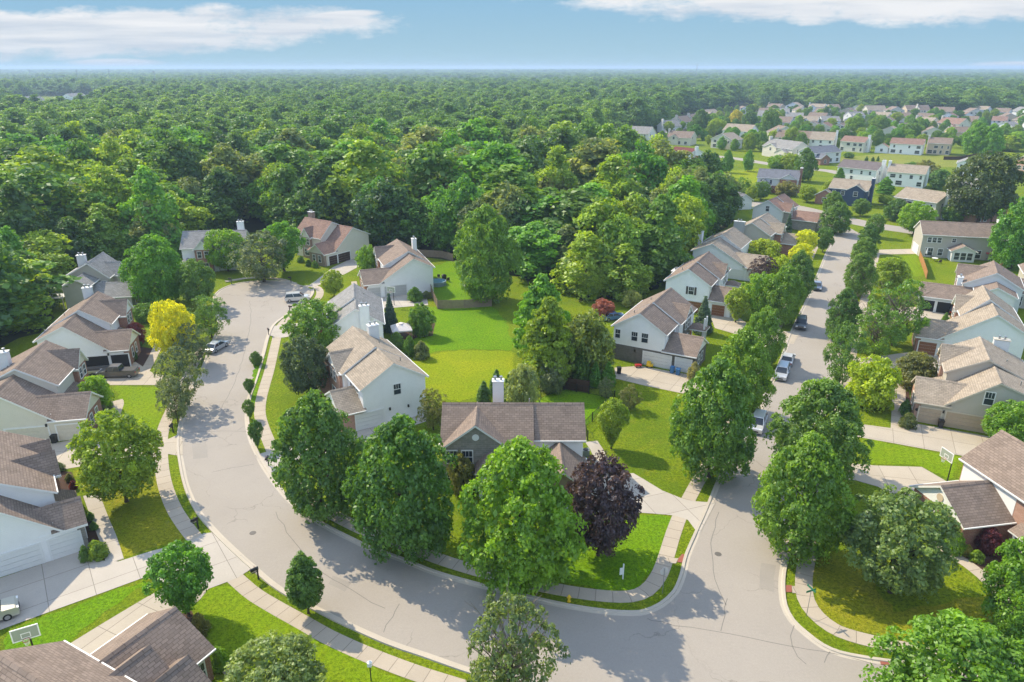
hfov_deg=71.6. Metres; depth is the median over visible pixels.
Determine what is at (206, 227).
wood tree
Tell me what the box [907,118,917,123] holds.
leafy tree
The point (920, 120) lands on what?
leafy tree
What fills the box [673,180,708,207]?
wood tree
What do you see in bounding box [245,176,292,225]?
wood tree
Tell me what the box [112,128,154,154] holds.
wood tree
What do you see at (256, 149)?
wood tree
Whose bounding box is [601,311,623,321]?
parked car
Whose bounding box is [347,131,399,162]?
wood tree
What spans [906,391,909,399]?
mulch bed
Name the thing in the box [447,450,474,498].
bush
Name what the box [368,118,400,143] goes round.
wood tree
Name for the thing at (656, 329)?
gabled house
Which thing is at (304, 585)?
columnar tree
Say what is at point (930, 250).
window
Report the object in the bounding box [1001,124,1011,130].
leafy tree
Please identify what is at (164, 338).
leafy tree
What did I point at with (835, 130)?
leafy tree
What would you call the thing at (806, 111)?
leafy tree
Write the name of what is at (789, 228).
spruce tree
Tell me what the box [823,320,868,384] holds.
leafy tree
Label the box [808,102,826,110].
gabled house
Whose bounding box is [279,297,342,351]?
leafy tree
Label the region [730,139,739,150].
leafy tree
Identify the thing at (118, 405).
path
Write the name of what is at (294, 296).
sport utility car
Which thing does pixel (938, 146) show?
gabled house
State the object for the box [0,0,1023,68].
sky
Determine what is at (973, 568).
path
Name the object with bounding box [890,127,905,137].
leafy tree
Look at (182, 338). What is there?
leafy tree
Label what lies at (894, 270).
leafy tree
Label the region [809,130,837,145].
gabled house
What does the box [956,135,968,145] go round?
leafy tree
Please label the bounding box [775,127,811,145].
gabled house
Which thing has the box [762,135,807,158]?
gabled house
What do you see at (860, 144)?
gabled house
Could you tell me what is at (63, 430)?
garage door
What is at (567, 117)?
wood tree
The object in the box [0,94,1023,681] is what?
ground
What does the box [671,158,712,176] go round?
wood tree
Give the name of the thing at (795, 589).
sidewalk
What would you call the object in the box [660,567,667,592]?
stop sign
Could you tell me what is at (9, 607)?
pickup truck
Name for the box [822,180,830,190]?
leafy tree
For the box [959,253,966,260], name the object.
window
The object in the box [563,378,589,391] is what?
board fence
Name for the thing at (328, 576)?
road seam
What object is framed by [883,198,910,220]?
leafy tree
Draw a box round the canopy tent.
[390,322,411,336]
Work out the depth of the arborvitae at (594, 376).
103.77 m
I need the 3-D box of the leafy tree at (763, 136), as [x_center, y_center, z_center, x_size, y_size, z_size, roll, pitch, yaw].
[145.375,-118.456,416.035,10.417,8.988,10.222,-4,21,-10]
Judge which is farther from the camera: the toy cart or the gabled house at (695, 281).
the gabled house at (695, 281)
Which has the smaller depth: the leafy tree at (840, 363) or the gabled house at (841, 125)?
the leafy tree at (840, 363)
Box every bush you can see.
[77,375,115,406]
[126,322,145,343]
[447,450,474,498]
[504,363,540,401]
[538,361,567,394]
[619,289,641,306]
[748,238,781,257]
[775,181,800,196]
[941,205,969,221]
[973,527,1004,556]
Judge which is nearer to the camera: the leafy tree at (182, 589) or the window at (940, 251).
the leafy tree at (182, 589)
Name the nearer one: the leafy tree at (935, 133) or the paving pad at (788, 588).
the paving pad at (788, 588)
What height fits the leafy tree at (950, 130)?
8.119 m
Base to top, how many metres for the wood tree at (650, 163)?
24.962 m
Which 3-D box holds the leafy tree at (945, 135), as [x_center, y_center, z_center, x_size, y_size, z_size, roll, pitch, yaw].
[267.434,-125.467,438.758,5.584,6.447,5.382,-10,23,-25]
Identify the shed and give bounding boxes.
[738,192,753,209]
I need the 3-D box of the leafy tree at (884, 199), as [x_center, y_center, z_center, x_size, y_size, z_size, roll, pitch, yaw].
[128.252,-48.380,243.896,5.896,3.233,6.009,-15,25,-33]
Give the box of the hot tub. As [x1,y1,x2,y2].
[433,278,445,286]
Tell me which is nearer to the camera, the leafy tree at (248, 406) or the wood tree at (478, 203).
the leafy tree at (248, 406)
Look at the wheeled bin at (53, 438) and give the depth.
88.88 m
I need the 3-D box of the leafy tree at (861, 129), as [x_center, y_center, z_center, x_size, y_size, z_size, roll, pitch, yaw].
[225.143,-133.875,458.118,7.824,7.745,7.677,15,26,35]
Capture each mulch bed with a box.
[59,471,76,489]
[85,512,104,559]
[134,347,152,365]
[183,611,192,621]
[399,322,434,343]
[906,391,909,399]
[962,549,1021,585]
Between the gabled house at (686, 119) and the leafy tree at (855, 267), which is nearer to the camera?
the leafy tree at (855, 267)
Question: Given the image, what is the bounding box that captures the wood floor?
[0,102,989,346]
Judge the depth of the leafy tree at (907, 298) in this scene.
116.79 m
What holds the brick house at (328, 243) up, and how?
on the ground at (642, 446)
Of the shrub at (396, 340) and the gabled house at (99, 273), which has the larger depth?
the gabled house at (99, 273)
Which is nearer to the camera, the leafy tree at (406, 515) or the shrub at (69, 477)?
the leafy tree at (406, 515)
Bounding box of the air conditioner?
[583,448,589,456]
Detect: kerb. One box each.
[176,280,495,681]
[244,233,836,615]
[778,340,977,675]
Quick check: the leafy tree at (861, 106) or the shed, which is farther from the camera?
the leafy tree at (861, 106)
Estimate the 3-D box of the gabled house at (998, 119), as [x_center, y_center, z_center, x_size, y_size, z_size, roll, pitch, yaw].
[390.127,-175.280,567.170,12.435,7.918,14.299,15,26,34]
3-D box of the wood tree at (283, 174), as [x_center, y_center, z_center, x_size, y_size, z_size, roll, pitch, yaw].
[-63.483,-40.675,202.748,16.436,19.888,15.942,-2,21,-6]
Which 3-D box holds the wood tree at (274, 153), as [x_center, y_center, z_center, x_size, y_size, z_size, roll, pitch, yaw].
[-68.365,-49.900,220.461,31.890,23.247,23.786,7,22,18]
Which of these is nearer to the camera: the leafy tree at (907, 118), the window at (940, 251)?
the window at (940, 251)
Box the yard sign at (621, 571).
[619,564,623,578]
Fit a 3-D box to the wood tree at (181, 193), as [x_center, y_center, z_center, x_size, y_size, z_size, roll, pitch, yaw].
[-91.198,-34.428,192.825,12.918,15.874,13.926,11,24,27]
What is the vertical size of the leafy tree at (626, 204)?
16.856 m
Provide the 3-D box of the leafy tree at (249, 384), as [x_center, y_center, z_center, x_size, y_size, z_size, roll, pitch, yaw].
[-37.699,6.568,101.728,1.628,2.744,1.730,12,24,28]
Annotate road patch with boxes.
[192,440,207,458]
[328,576,350,591]
[759,563,775,591]
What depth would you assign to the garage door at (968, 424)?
92.13 m
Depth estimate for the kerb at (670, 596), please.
68.08 m
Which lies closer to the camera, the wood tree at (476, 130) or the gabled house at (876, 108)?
the wood tree at (476, 130)
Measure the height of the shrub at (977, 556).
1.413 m
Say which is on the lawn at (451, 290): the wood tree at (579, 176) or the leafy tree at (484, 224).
the leafy tree at (484, 224)
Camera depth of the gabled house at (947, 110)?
673.06 m
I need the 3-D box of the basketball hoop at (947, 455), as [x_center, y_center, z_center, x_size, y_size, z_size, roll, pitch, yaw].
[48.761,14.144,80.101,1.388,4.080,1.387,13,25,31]
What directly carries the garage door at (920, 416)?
in the gabled house at (970, 383)
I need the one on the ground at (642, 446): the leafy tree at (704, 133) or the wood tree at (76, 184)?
the leafy tree at (704, 133)
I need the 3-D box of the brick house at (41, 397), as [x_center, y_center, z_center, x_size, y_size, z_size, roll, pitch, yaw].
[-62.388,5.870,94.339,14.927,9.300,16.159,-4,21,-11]
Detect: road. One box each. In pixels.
[182,228,967,681]
[719,156,836,173]
[752,202,1022,245]
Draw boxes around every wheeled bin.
[49,434,57,442]
[617,366,621,373]
[670,365,674,372]
[676,367,680,374]
[937,419,944,427]
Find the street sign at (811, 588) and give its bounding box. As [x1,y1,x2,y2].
[806,584,815,615]
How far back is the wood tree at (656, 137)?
249.89 m
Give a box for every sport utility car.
[284,291,309,302]
[747,408,767,433]
[773,360,790,380]
[795,314,807,329]
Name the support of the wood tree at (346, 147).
on the wood floor
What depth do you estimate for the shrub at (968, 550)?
68.23 m
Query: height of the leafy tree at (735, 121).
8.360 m
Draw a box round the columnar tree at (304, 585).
[284,550,324,613]
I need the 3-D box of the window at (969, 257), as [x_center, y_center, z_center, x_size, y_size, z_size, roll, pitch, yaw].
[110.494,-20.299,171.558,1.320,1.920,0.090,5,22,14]
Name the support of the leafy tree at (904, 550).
on the ground at (642, 446)
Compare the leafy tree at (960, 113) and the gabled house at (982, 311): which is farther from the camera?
the leafy tree at (960, 113)
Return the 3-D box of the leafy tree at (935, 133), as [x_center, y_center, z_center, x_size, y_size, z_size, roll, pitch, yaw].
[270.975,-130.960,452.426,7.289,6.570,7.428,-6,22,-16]
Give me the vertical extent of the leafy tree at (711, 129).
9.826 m
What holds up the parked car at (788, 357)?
on the road at (432, 614)
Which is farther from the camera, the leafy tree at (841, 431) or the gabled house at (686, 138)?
the gabled house at (686, 138)
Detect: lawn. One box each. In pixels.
[4,583,145,649]
[73,469,183,557]
[114,386,164,428]
[194,586,404,681]
[244,356,266,408]
[411,306,513,352]
[411,350,514,401]
[433,261,488,305]
[536,389,609,424]
[546,514,670,590]
[719,169,758,183]
[813,550,999,648]
[838,153,987,166]
[861,438,959,479]
[880,255,923,277]
[1007,264,1019,275]
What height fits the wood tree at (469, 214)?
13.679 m
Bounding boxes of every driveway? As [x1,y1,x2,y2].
[0,532,254,629]
[51,433,182,468]
[71,587,209,653]
[95,362,198,392]
[255,415,425,471]
[269,295,427,337]
[309,259,358,287]
[592,473,714,533]
[615,366,763,412]
[711,314,799,343]
[814,423,989,455]
[848,463,944,495]
[850,352,938,367]
[856,307,950,320]
[875,249,915,254]
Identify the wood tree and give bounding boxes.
[0,139,13,154]
[0,141,49,162]
[0,144,108,197]
[0,153,5,165]
[0,225,49,283]
[0,254,54,322]
[0,285,52,336]
[6,132,42,146]
[6,228,30,251]
[13,249,64,309]
[21,237,73,284]
[22,228,76,282]
[33,181,108,217]
[39,134,78,157]
[46,216,98,269]
[50,126,82,151]
[50,138,106,184]
[64,120,101,148]
[73,202,135,261]
[77,211,129,263]
[82,134,133,178]
[83,134,101,145]
[91,129,131,153]
[97,128,122,138]
[100,157,177,192]
[106,139,183,179]
[109,168,199,200]
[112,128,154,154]
[112,187,179,229]
[116,165,184,258]
[125,217,182,260]
[128,200,176,254]
[134,127,178,164]
[140,124,213,156]
[143,129,156,157]
[146,136,215,186]
[163,197,214,241]
[167,185,206,229]
[176,119,228,139]
[177,142,224,172]
[177,176,208,226]
[179,196,214,229]
[185,130,219,154]
[192,188,238,229]
[196,142,266,223]
[200,157,253,189]
[200,166,252,229]
[207,130,250,148]
[225,132,256,159]
[239,140,323,185]
[241,119,277,143]
[241,151,273,179]
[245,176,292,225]
[246,147,261,152]
[247,129,275,147]
[252,160,292,219]
[257,163,305,233]
[265,123,310,139]
[268,127,317,172]
[269,195,324,227]
[289,161,352,227]
[292,148,370,217]
[304,132,334,150]
[307,118,348,140]
[311,139,420,225]
[313,135,336,150]
[325,141,379,186]
[329,136,380,162]
[332,187,369,228]
[340,122,394,150]
[345,189,370,243]
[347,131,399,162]
[348,177,425,245]
[351,175,402,245]
[362,181,397,243]
[363,136,397,175]
[366,123,404,138]
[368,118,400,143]
[379,136,404,146]
[382,199,419,242]
[384,197,432,248]
[388,149,424,167]
[394,125,446,152]
[404,126,461,146]
[409,122,423,135]
[416,185,458,252]
[420,211,454,250]
[427,144,490,198]
[429,141,489,169]
[431,129,471,153]
[438,173,484,250]
[439,127,480,142]
[451,211,490,264]
[452,163,554,228]
[455,117,503,143]
[456,197,499,244]
[471,115,510,144]
[481,180,529,258]
[500,193,551,259]
[503,134,547,163]
[506,220,570,278]
[511,115,548,143]
[513,142,563,177]
[518,124,546,141]
[520,199,540,263]
[530,129,556,147]
[533,145,578,194]
[537,126,583,172]
[542,187,559,194]
[543,224,582,281]
[544,120,576,134]
[546,113,578,136]
[549,132,595,147]
[549,231,620,301]
[554,144,610,187]
[566,137,631,184]
[569,194,648,267]
[570,117,601,144]
[576,182,615,204]
[593,153,629,180]
[595,212,641,285]
[596,122,628,163]
[598,242,653,303]
[604,140,668,188]
[609,165,661,196]
[612,124,640,161]
[614,223,675,290]
[615,180,653,200]
[617,191,664,241]
[628,139,646,159]
[630,208,663,247]
[631,138,693,170]
[632,131,647,142]
[635,193,693,281]
[646,133,674,156]
[649,187,663,204]
[650,166,681,193]
[663,166,705,199]
[667,175,715,238]
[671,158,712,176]
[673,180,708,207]
[673,191,709,261]
[689,149,727,172]
[692,166,718,198]
[697,180,732,236]
[699,182,718,237]
[703,170,737,230]
[719,180,744,226]
[721,173,742,207]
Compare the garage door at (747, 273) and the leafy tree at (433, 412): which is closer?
the leafy tree at (433, 412)
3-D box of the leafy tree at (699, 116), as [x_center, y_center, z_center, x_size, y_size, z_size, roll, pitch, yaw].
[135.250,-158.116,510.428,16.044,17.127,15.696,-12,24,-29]
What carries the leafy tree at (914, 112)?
on the ground at (642, 446)
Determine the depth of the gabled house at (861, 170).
290.61 m
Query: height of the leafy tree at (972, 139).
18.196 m
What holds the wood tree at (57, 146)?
on the wood floor
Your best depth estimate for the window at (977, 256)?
173.76 m
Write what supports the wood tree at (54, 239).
on the wood floor
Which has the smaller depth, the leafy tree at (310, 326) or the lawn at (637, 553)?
the lawn at (637, 553)
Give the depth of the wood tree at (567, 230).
154.43 m
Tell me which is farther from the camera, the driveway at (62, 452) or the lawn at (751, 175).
the lawn at (751, 175)
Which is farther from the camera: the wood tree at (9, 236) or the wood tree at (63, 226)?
the wood tree at (63, 226)
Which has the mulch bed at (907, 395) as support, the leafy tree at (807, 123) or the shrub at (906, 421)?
the shrub at (906, 421)
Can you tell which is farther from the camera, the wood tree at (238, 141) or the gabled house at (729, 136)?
the gabled house at (729, 136)
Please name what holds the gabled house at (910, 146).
on the ground at (642, 446)
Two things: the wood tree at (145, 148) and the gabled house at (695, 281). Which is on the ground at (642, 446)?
the gabled house at (695, 281)
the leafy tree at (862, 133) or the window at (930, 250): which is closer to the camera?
the window at (930, 250)
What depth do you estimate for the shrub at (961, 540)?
68.22 m
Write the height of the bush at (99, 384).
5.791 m
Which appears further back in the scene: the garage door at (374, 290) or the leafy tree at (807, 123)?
the leafy tree at (807, 123)
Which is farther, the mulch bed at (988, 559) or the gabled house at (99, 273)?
the gabled house at (99, 273)
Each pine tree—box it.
[512,273,570,350]
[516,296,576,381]
[833,168,844,178]
[875,176,895,194]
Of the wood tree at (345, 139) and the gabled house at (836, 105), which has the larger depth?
the gabled house at (836, 105)
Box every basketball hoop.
[9,623,40,645]
[386,286,394,304]
[940,447,953,480]
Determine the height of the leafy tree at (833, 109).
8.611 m
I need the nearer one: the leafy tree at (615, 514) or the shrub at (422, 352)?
the leafy tree at (615, 514)
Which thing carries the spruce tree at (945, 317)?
on the ground at (642, 446)
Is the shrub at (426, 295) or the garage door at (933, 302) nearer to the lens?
the garage door at (933, 302)
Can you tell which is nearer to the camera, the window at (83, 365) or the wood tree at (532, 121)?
the window at (83, 365)
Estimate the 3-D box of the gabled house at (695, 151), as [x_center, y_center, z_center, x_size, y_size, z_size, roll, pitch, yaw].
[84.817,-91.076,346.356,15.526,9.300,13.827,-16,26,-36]
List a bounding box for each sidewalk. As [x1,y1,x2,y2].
[155,346,465,681]
[225,277,303,287]
[254,246,817,602]
[664,558,677,562]
[792,586,799,592]
[795,255,1014,663]
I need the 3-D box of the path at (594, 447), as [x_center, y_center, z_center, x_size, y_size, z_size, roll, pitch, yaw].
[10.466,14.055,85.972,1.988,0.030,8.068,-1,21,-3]
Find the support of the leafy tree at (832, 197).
on the ground at (642, 446)
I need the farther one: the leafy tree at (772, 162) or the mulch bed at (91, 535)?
the leafy tree at (772, 162)
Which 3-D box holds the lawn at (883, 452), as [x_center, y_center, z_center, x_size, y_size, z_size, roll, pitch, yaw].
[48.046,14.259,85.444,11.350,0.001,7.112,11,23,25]
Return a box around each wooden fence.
[418,249,452,260]
[430,284,491,308]
[919,251,927,278]
[943,153,976,159]
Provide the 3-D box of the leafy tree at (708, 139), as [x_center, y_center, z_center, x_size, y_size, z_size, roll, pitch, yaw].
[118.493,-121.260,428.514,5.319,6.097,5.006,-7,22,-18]
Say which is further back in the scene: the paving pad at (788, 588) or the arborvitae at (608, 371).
the arborvitae at (608, 371)
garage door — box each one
[0,542,45,576]
[3,425,50,441]
[46,530,84,560]
[54,422,81,440]
[85,354,110,366]
[109,353,131,366]
[328,254,337,265]
[338,250,350,262]
[354,408,384,430]
[367,286,381,296]
[384,284,407,296]
[642,350,671,368]
[674,356,692,372]
[686,299,701,312]
[710,303,725,316]
[728,268,744,280]
[738,202,749,209]
[745,270,754,280]
[912,241,918,253]
[915,406,943,424]
[916,340,937,355]
[922,299,935,311]
[934,300,952,312]
[944,410,986,433]
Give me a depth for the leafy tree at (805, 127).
464.93 m
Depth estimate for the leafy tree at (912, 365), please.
102.48 m
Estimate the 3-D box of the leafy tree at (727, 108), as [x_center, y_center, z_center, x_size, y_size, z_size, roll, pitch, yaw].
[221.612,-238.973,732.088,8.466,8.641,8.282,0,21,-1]
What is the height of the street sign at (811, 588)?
3.050 m
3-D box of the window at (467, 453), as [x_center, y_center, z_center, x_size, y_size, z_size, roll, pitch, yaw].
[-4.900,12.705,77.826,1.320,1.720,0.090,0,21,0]
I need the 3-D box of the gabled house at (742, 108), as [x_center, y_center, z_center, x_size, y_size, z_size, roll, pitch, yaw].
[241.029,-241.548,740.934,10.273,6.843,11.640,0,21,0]
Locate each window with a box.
[79,366,83,378]
[82,362,86,375]
[89,412,94,425]
[197,251,201,257]
[198,660,207,676]
[393,382,401,395]
[446,450,457,463]
[461,450,472,463]
[614,328,620,338]
[631,331,637,341]
[641,332,648,343]
[688,286,694,294]
[895,180,901,184]
[924,247,933,255]
[937,248,943,255]
[953,252,960,259]
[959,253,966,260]
[966,253,973,260]
[974,250,981,258]
[982,391,996,405]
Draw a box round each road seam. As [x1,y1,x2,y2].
[221,301,250,407]
[276,513,383,607]
[647,618,875,664]
[710,512,725,604]
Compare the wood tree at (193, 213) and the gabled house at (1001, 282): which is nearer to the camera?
the gabled house at (1001, 282)
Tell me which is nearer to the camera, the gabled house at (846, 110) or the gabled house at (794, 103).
the gabled house at (846, 110)
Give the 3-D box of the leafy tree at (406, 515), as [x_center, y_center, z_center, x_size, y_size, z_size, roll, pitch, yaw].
[-10.280,13.546,66.703,11.040,15.092,10.750,10,23,24]
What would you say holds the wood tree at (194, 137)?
on the wood floor
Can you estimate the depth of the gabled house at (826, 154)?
349.01 m
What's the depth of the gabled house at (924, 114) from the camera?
604.64 m
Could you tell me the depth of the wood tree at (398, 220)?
183.42 m
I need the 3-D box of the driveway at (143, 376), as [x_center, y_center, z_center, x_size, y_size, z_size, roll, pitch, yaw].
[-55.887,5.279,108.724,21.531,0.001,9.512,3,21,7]
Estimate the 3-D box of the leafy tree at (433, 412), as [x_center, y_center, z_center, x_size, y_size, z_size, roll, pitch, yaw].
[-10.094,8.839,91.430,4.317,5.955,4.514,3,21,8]
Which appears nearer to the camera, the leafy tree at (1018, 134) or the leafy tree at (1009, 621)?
the leafy tree at (1009, 621)
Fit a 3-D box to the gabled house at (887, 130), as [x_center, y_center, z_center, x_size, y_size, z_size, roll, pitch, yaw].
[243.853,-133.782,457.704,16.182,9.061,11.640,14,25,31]
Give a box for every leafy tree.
[66,407,163,502]
[117,233,189,305]
[132,303,156,323]
[142,539,214,616]
[147,299,195,356]
[152,346,209,403]
[155,375,193,422]
[172,322,211,365]
[175,258,215,303]
[185,293,231,337]
[203,228,249,271]
[223,629,327,681]
[226,230,287,281]
[241,399,254,418]
[242,378,255,394]
[247,419,263,447]
[249,351,262,364]
[258,220,306,271]
[268,388,368,525]
[277,334,329,394]
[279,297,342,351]
[320,269,343,295]
[340,413,458,565]
[354,244,375,272]
[407,302,436,336]
[415,388,447,429]
[453,203,524,303]
[457,435,588,603]
[466,578,570,681]
[553,308,615,380]
[560,450,644,557]
[581,267,609,300]
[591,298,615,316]
[592,199,651,262]
[596,397,630,448]
[598,377,613,397]
[618,384,643,409]
[658,130,667,140]
[663,121,674,132]
[665,199,707,247]
[667,356,757,484]
[686,121,692,129]
[688,124,701,137]
[691,108,711,131]
[700,130,708,139]
[705,122,716,135]
[705,135,712,144]
[708,118,726,132]
[711,152,722,171]
[712,325,778,413]
[716,136,727,149]
[717,127,722,133]
[722,150,734,172]
[723,105,730,112]
[724,117,731,124]
[724,287,750,322]
[726,127,740,135]
[729,109,742,122]
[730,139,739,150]
[732,118,741,123]
[738,177,751,193]
[741,110,759,124]
[741,271,782,313]
[742,149,753,170]
[743,132,757,150]
[745,129,759,137]
[746,104,754,111]
[746,186,757,198]
[746,305,787,365]
[747,256,777,277]
[751,430,858,571]
[752,181,771,199]
[754,131,768,144]
[756,141,765,150]
[761,108,780,132]
[763,377,874,484]
[765,264,806,325]
[767,155,785,168]
[767,254,790,282]
[768,129,776,137]
[779,153,798,169]
[782,249,817,299]
[784,127,801,140]
[788,243,814,259]
[793,147,818,181]
[795,115,803,122]
[795,132,809,144]
[795,229,819,252]
[797,185,818,201]
[798,124,811,130]
[800,121,813,128]
[801,108,809,115]
[813,124,824,131]
[816,227,834,251]
[819,201,852,234]
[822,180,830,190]
[822,191,846,210]
[823,106,830,113]
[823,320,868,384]
[825,287,863,343]
[826,128,840,137]
[827,118,837,124]
[831,107,837,115]
[836,137,840,146]
[837,483,962,602]
[839,127,851,138]
[843,152,854,157]
[843,252,879,296]
[844,354,902,412]
[845,115,866,131]
[850,236,878,265]
[851,198,872,214]
[853,302,906,356]
[856,104,863,110]
[856,127,865,135]
[857,131,871,137]
[857,223,881,250]
[858,607,1023,681]
[865,213,887,233]
[866,125,876,136]
[867,116,890,129]
[867,278,932,345]
[871,128,885,146]
[874,257,913,289]
[878,195,894,203]
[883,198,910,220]
[884,133,892,140]
[885,138,890,145]
[890,120,899,126]
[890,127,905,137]
[891,112,904,121]
[894,351,937,390]
[896,201,938,235]
[901,122,923,136]
[903,129,916,137]
[904,114,914,122]
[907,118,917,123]
[911,109,918,117]
[916,117,924,125]
[916,134,928,141]
[916,159,940,182]
[924,118,929,127]
[928,169,951,189]
[929,120,937,127]
[931,130,942,136]
[936,113,943,119]
[938,123,946,131]
[940,133,949,137]
[941,119,950,126]
[942,150,1023,222]
[945,127,957,135]
[947,134,958,145]
[955,110,964,117]
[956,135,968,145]
[961,121,990,154]
[974,123,1005,154]
[978,117,988,125]
[980,399,1023,441]
[980,536,1023,646]
[982,111,990,118]
[986,116,992,124]
[987,196,1023,270]
[989,108,1000,116]
[993,135,1023,151]
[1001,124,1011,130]
[1003,129,1011,139]
[1009,131,1023,148]
[1010,128,1023,132]
[1012,124,1022,129]
[1017,115,1023,125]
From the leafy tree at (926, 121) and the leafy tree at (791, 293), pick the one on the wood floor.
the leafy tree at (926, 121)
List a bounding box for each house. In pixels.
[0,340,102,441]
[0,431,88,576]
[0,606,215,681]
[32,284,140,366]
[61,252,143,308]
[63,93,85,99]
[179,219,251,270]
[296,209,369,266]
[308,320,428,431]
[317,283,384,340]
[357,236,434,296]
[439,375,592,511]
[611,287,709,372]
[632,126,655,141]
[657,119,681,132]
[663,251,741,316]
[667,128,696,145]
[671,115,691,128]
[674,146,703,161]
[690,226,770,280]
[694,109,716,114]
[710,132,742,149]
[722,123,758,136]
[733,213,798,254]
[737,106,748,112]
[752,193,822,231]
[756,166,802,192]
[757,110,770,121]
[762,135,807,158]
[766,102,784,107]
[767,125,788,134]
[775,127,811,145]
[779,116,794,125]
[785,102,803,107]
[785,110,803,119]
[792,106,803,111]
[798,145,841,164]
[803,116,819,122]
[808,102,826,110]
[808,112,828,115]
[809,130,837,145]
[810,120,819,125]
[811,122,832,131]
[814,108,832,115]
[814,177,875,206]
[819,116,840,124]
[827,104,840,110]
[836,122,847,128]
[837,159,887,183]
[838,107,856,113]
[839,135,872,152]
[843,111,865,120]
[862,105,885,114]
[874,137,925,154]
[876,112,891,116]
[878,126,899,137]
[884,106,904,111]
[886,159,930,188]
[891,186,952,219]
[894,112,910,121]
[901,105,915,111]
[909,430,1023,551]
[910,335,1023,433]
[911,219,1000,262]
[912,285,1023,358]
[915,104,929,112]
[916,114,938,125]
[917,260,1023,312]
[918,113,934,116]
[921,126,944,135]
[925,135,953,154]
[933,107,954,113]
[936,115,970,128]
[944,112,958,117]
[944,126,971,135]
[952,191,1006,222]
[956,157,971,175]
[961,112,974,117]
[964,108,982,115]
[967,116,979,122]
[974,106,991,111]
[991,116,1008,123]
[996,108,1012,112]
[998,121,1019,127]
[999,113,1016,120]
[1012,106,1023,114]
[1017,156,1023,170]
[1018,263,1023,308]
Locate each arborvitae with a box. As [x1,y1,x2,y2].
[476,380,491,401]
[489,369,500,396]
[504,373,511,401]
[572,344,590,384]
[589,361,600,388]
[601,361,615,387]
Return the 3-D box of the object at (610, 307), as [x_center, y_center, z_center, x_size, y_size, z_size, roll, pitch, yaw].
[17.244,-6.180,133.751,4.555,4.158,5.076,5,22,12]
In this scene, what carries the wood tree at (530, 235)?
on the wood floor
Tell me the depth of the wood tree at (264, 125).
298.84 m
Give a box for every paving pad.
[677,554,683,561]
[785,585,791,591]
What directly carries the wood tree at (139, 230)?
on the wood floor
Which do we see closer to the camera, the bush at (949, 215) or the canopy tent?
the canopy tent
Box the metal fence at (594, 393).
[540,382,614,439]
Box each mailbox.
[190,517,198,528]
[250,566,258,579]
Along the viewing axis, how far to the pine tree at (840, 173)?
281.94 m
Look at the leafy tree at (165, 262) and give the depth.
136.22 m
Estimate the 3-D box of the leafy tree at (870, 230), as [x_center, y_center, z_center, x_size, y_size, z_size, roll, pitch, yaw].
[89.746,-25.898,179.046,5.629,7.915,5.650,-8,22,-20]
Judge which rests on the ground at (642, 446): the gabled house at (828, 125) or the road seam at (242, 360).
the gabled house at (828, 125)
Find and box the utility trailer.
[87,365,109,375]
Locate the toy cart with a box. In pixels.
[646,361,653,367]
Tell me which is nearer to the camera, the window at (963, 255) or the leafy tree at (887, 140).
the window at (963, 255)
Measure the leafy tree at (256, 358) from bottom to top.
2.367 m
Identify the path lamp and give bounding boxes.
[367,660,371,680]
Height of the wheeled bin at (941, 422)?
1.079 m
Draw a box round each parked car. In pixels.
[207,340,229,352]
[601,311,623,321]
[780,352,795,365]
[814,280,822,290]
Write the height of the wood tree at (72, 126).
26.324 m
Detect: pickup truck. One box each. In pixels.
[0,595,19,620]
[96,363,139,377]
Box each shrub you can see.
[58,462,65,471]
[64,473,74,482]
[68,480,77,489]
[78,545,90,563]
[86,511,94,521]
[86,539,109,561]
[89,521,98,530]
[191,612,211,637]
[210,646,229,673]
[297,255,304,262]
[305,259,311,266]
[311,260,318,267]
[389,332,404,348]
[402,335,415,356]
[407,287,423,302]
[413,340,429,360]
[422,291,430,298]
[687,361,699,379]
[897,413,917,429]
[898,399,911,415]
[944,533,967,556]
[962,544,972,556]
[967,549,985,564]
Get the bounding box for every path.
[83,495,123,560]
[108,399,123,417]
[143,346,160,370]
[586,441,606,473]
[891,384,905,427]
[940,546,1014,607]
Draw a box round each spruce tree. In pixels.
[383,293,397,332]
[692,296,713,334]
[785,214,792,232]
[941,312,948,319]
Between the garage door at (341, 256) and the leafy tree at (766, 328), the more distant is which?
the garage door at (341, 256)
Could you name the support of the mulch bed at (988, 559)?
on the ground at (642, 446)
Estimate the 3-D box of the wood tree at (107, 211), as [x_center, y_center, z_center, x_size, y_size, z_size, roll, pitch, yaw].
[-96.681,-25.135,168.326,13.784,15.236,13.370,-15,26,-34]
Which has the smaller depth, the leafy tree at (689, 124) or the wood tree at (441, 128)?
the wood tree at (441, 128)

